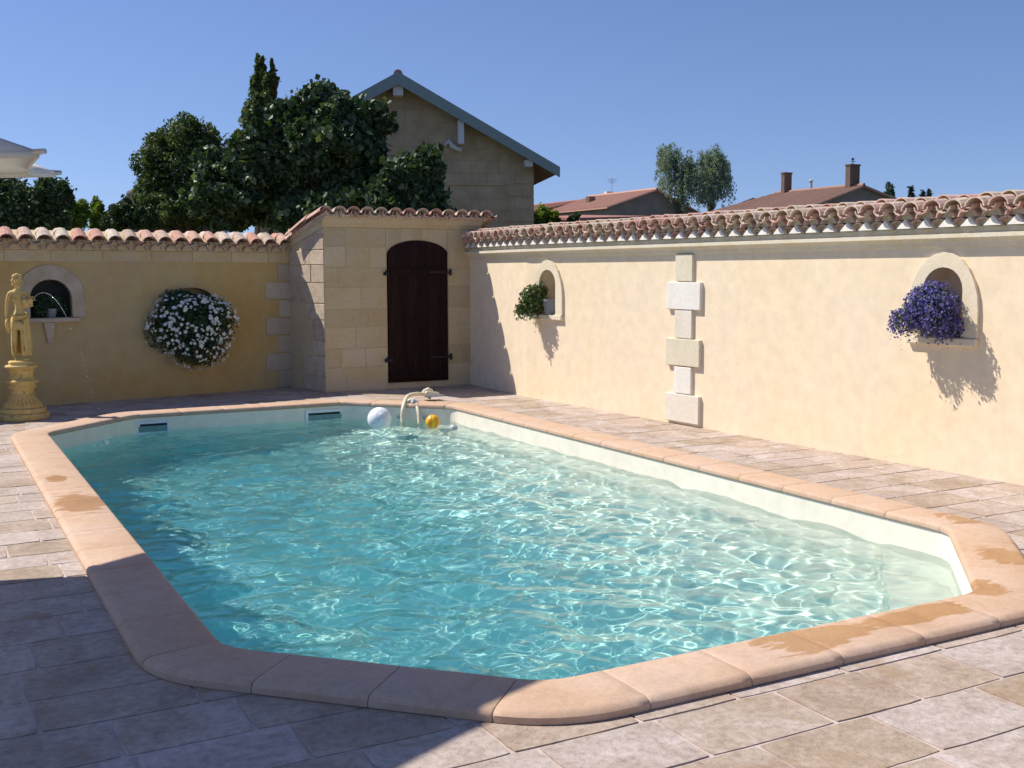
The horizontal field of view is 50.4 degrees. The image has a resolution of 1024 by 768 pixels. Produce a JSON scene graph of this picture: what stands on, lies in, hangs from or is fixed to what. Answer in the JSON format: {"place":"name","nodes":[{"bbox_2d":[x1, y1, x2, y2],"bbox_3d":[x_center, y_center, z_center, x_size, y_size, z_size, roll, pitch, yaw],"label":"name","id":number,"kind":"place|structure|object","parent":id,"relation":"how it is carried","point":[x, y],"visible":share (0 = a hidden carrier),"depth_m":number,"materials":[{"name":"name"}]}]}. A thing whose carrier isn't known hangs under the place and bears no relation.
{"place":"outdoors","nodes":[
{"label":"outdoors","id":0,"kind":"place"},
{"bbox_2d":[282,205,497,391],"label":"pool house","id":1,"kind":"structure","parent":0,"point":[379,298],"depth_m":15.46,"materials":[{"name":"stone"}]},
{"bbox_2d":[387,241,451,382],"bbox_3d":[-1.320,-1.046,15.694,0.988,2.023,0.080,-3,7,-28],"label":"door","id":2,"kind":"structure","parent":1,"relation":"in","point":[417,294],"depth_m":15.67,"materials":[{"name":"brown wood"}]},
{"bbox_2d":[0,384,1023,767],"bbox_3d":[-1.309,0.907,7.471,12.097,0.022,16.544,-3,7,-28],"label":"paving","id":3,"kind":"structure","parent":0,"point":[956,718],"depth_m":4.20,"materials":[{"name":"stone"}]},
{"bbox_2d":[0,360,49,421],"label":"pedestal","id":4,"kind":"object","parent":3,"relation":"on","point":[23,403],"visible":1,"depth_m":12.27,"materials":[{"name":"paint"}]},
{"bbox_2d":[5,273,35,359],"bbox_3d":[-5.542,-0.761,12.325,0.335,0.981,0.217,0,6,-4],"label":"statue","id":5,"kind":"object","parent":4,"relation":"on","point":[21,341],"visible":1,"depth_m":12.27,"materials":[{"name":"paint"}]},
{"bbox_2d":[0,138,61,177],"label":"parasol","id":6,"kind":"object","parent":3,"relation":"on","point":[17,161],"visible":1,"depth_m":5.93,"materials":[{"name":"white fabric"}]},
{"bbox_2d":[0,226,291,407],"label":"ochre wall","id":7,"kind":"structure","parent":3,"relation":"on","point":[109,286],"depth_m":14.30,"materials":[{"name":"paint"}]},
{"bbox_2d":[33,293,68,317],"bbox_3d":[-5.814,-0.991,13.712,0.413,0.319,0.199,-5,8,-39],"label":"niche plant","id":8,"kind":"object","parent":7,"relation":"in","point":[51,309],"visible":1,"depth_m":13.67,"materials":[{"name":"green plant"}]},
{"bbox_2d":[143,288,238,370],"bbox_3d":[-4.320,-0.737,14.680,1.283,1.125,0.767,-3,7,-28],"label":"white flowering plant","id":9,"kind":"object","parent":7,"relation":"attached to","point":[200,320],"visible":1,"depth_m":14.51,"materials":[{"name":"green plant"}]},
{"bbox_2d":[11,399,1023,724],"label":"swimming pool","id":10,"kind":"structure","parent":3,"relation":"in","point":[163,629],"depth_m":5.28,"materials":[{"name":"white plastic"}]},
{"bbox_2d":[400,392,431,422],"bbox_3d":[-1.212,0.409,13.738,0.312,0.614,1.146,0,6,0],"label":"pool ladder","id":11,"kind":"object","parent":10,"relation":"on","point":[406,399],"visible":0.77,"depth_m":13.40,"materials":[{"name":"beige plastic"}]},
{"bbox_2d":[422,387,443,396],"bbox_3d":[-1.046,0.101,14.185,0.268,0.116,0.191,-2,6,-20],"label":"pool cleaner","id":12,"kind":"object","parent":10,"relation":"on","point":[429,392],"visible":0.94,"depth_m":14.13,"materials":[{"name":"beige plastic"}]},
{"bbox_2d":[61,418,962,679],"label":"water","id":13,"kind":"structure","parent":10,"relation":"in","point":[461,548],"depth_m":7.09,"materials":[{"name":"teal liquid"}]},
{"bbox_2d":[33,293,120,447],"bbox_3d":[-4.691,-0.184,11.817,0.322,1.600,1.715,-5,8,-42],"label":"water jet","id":14,"kind":"object","parent":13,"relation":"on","point":[107,443],"visible":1,"depth_m":11.42,"materials":[{"name":"white"}]},
{"bbox_2d":[367,407,391,428],"bbox_3d":[-1.559,0.413,12.816,0.281,0.284,0.284,-3,7,-28],"label":"beach ball","id":15,"kind":"object","parent":13,"relation":"on","point":[379,417],"visible":0.86,"depth_m":12.71,"materials":[{"name":"white plastic"}]},
{"bbox_2d":[425,415,439,428],"bbox_3d":[-0.939,0.446,12.873,0.167,0.170,0.167,-3,7,-28],"label":"striped ball","id":16,"kind":"object","parent":13,"relation":"on","point":[432,421],"visible":0.94,"depth_m":12.81,"materials":[{"name":"yellow plastic"}]},
{"bbox_2d":[449,424,457,428],"bbox_3d":[-0.684,0.514,12.745,0.100,0.100,0.097,-3,7,-28],"label":"chlorine float","id":17,"kind":"object","parent":13,"relation":"on","point":[453,426],"visible":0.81,"depth_m":12.71,"materials":[{"name":"grey plastic"}]},
{"bbox_2d":[556,215,649,221],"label":"shed","id":18,"kind":"structure","parent":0,"point":[582,218],"depth_m":35.81,"materials":[{"name":"red tile"}]},
{"label":"ground","id":19,"kind":"structure","parent":0,"visible":0},
{"bbox_2d":[0,176,77,230],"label":"laurel tree","id":20,"kind":"object","parent":19,"relation":"on","point":[45,202],"visible":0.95,"depth_m":19.78,"materials":[{"name":"green plant"}]},
{"bbox_2d":[64,198,95,230],"bbox_3d":[-9.650,-2.379,24.090,0.920,3.438,0.772,3,7,27],"label":"olive shrub","id":21,"kind":"object","parent":19,"relation":"on","point":[81,212],"visible":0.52,"depth_m":23.80,"materials":[{"name":"green plant"}]},
{"bbox_2d":[86,195,108,231],"bbox_3d":[-9.271,-2.486,24.621,0.514,3.545,0.521,0,6,1],"label":"olive shrub","id":22,"kind":"object","parent":19,"relation":"on","point":[97,205],"visible":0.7,"depth_m":24.39,"materials":[{"name":"green plant"}]},
{"bbox_2d":[97,194,165,231],"bbox_3d":[-8.070,-2.300,23.122,1.454,3.474,0.854,-1,6,-11],"label":"dark shrub","id":23,"kind":"object","parent":19,"relation":"on","point":[126,213],"visible":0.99,"depth_m":22.84,"materials":[{"name":"green plant"}]},
{"bbox_2d":[105,190,211,232],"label":"shrub","id":24,"kind":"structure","parent":19,"relation":"on","point":[129,192],"depth_m":28.39,"materials":[{"name":"plant"}]},
{"bbox_2d":[128,111,228,233],"bbox_3d":[-7.535,-3.499,25.192,2.510,5.460,2.668,-3,7,-28],"label":"bushy tree","id":25,"kind":"object","parent":19,"relation":"on","point":[163,160],"visible":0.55,"depth_m":24.53,"materials":[{"name":"green plant"}]},
{"bbox_2d":[233,53,281,234],"bbox_3d":[-6.980,-5.195,30.061,1.508,7.847,1.599,-3,7,-28],"label":"poplar","id":26,"kind":"object","parent":19,"relation":"on","point":[263,84],"visible":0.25,"depth_m":29.82,"materials":[{"name":"green plant"}]},
{"bbox_2d":[170,74,398,234],"bbox_3d":[-4.367,-3.147,21.283,4.606,5.580,2.731,2,6,16],"label":"fig tree","id":27,"kind":"object","parent":19,"relation":"on","point":[282,165],"visible":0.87,"depth_m":20.50,"materials":[{"name":"green plant"}]},
{"bbox_2d":[362,141,456,211],"bbox_3d":[-1.847,-2.278,19.658,1.678,4.115,1.370,0,6,5],"label":"fig bush","id":28,"kind":"object","parent":19,"relation":"on","point":[404,181],"visible":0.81,"depth_m":19.15,"materials":[{"name":"green plant"}]},
{"bbox_2d":[260,69,559,235],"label":"stone house","id":29,"kind":"structure","parent":19,"relation":"on","point":[494,171],"depth_m":28.87,"materials":[{"name":"beige stone"}]},
{"bbox_2d":[534,202,559,224],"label":"garden bush","id":30,"kind":"object","parent":19,"relation":"on","point":[543,214],"visible":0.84,"depth_m":35.77,"materials":[{"name":"green plant"}]},
{"bbox_2d":[534,199,580,212],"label":"house","id":31,"kind":"structure","parent":19,"relation":"on","point":[552,205],"depth_m":99.36,"materials":[{"name":"red tile"}]},
{"bbox_2d":[567,211,580,221],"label":"garden bush","id":32,"kind":"object","parent":19,"relation":"on","point":[575,217],"visible":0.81,"depth_m":31.91,"materials":[{"name":"green plant"}]},
{"bbox_2d":[550,178,698,215],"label":"rendered house","id":33,"kind":"structure","parent":19,"relation":"on","point":[646,202],"depth_m":87.33,"materials":[{"name":"tile"}]},
{"bbox_2d":[653,142,714,213],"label":"willow","id":34,"kind":"object","parent":19,"relation":"on","point":[681,182],"visible":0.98,"depth_m":87.51,"materials":[{"name":"green plant"}]},
{"bbox_2d":[686,143,736,212],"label":"willow","id":35,"kind":"object","parent":19,"relation":"on","point":[717,165],"visible":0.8,"depth_m":89.39,"materials":[{"name":"green plant"}]},
{"bbox_2d":[462,190,1023,485],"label":"rendered wall","id":36,"kind":"structure","parent":19,"relation":"on","point":[767,323],"depth_m":10.50,"materials":[{"name":"paint"}]},
{"bbox_2d":[513,281,554,324],"bbox_3d":[0.319,-0.989,14.024,0.607,0.671,0.376,4,7,36],"label":"trailing plant","id":37,"kind":"object","parent":36,"relation":"in","point":[531,305],"visible":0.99,"depth_m":13.97,"materials":[{"name":"green plant"}]},
{"bbox_2d":[886,280,964,349],"bbox_3d":[3.463,-0.568,8.969,0.549,0.586,0.608,-3,7,-28],"label":"blue flowering plant","id":38,"kind":"object","parent":36,"relation":"in","point":[929,308],"visible":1,"depth_m":8.83,"materials":[{"name":"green plant"}]},
{"bbox_2d":[709,158,896,211],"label":"brown roofed house","id":39,"kind":"structure","parent":19,"relation":"on","point":[853,189],"depth_m":71.50,"materials":[{"name":"tile"}]},
{"bbox_2d":[883,181,895,197],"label":"poplar","id":40,"kind":"object","parent":19,"relation":"on","point":[889,187],"visible":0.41,"depth_m":109.72,"materials":[{"name":"green plant"}]},
{"bbox_2d":[906,185,915,196],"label":"conifer","id":41,"kind":"object","parent":19,"relation":"on","point":[911,190],"visible":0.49,"depth_m":119.82,"materials":[{"name":"green plant"}]},
{"bbox_2d":[918,190,926,196],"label":"conifer","id":42,"kind":"object","parent":19,"relation":"on","point":[923,192],"visible":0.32,"depth_m":124.76,"materials":[{"name":"green plant"}]},
{"bbox_2d":[926,188,933,196],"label":"conifer","id":43,"kind":"object","parent":19,"relation":"on","point":[929,193],"visible":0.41,"depth_m":124.83,"materials":[{"name":"green plant"}]}
]}

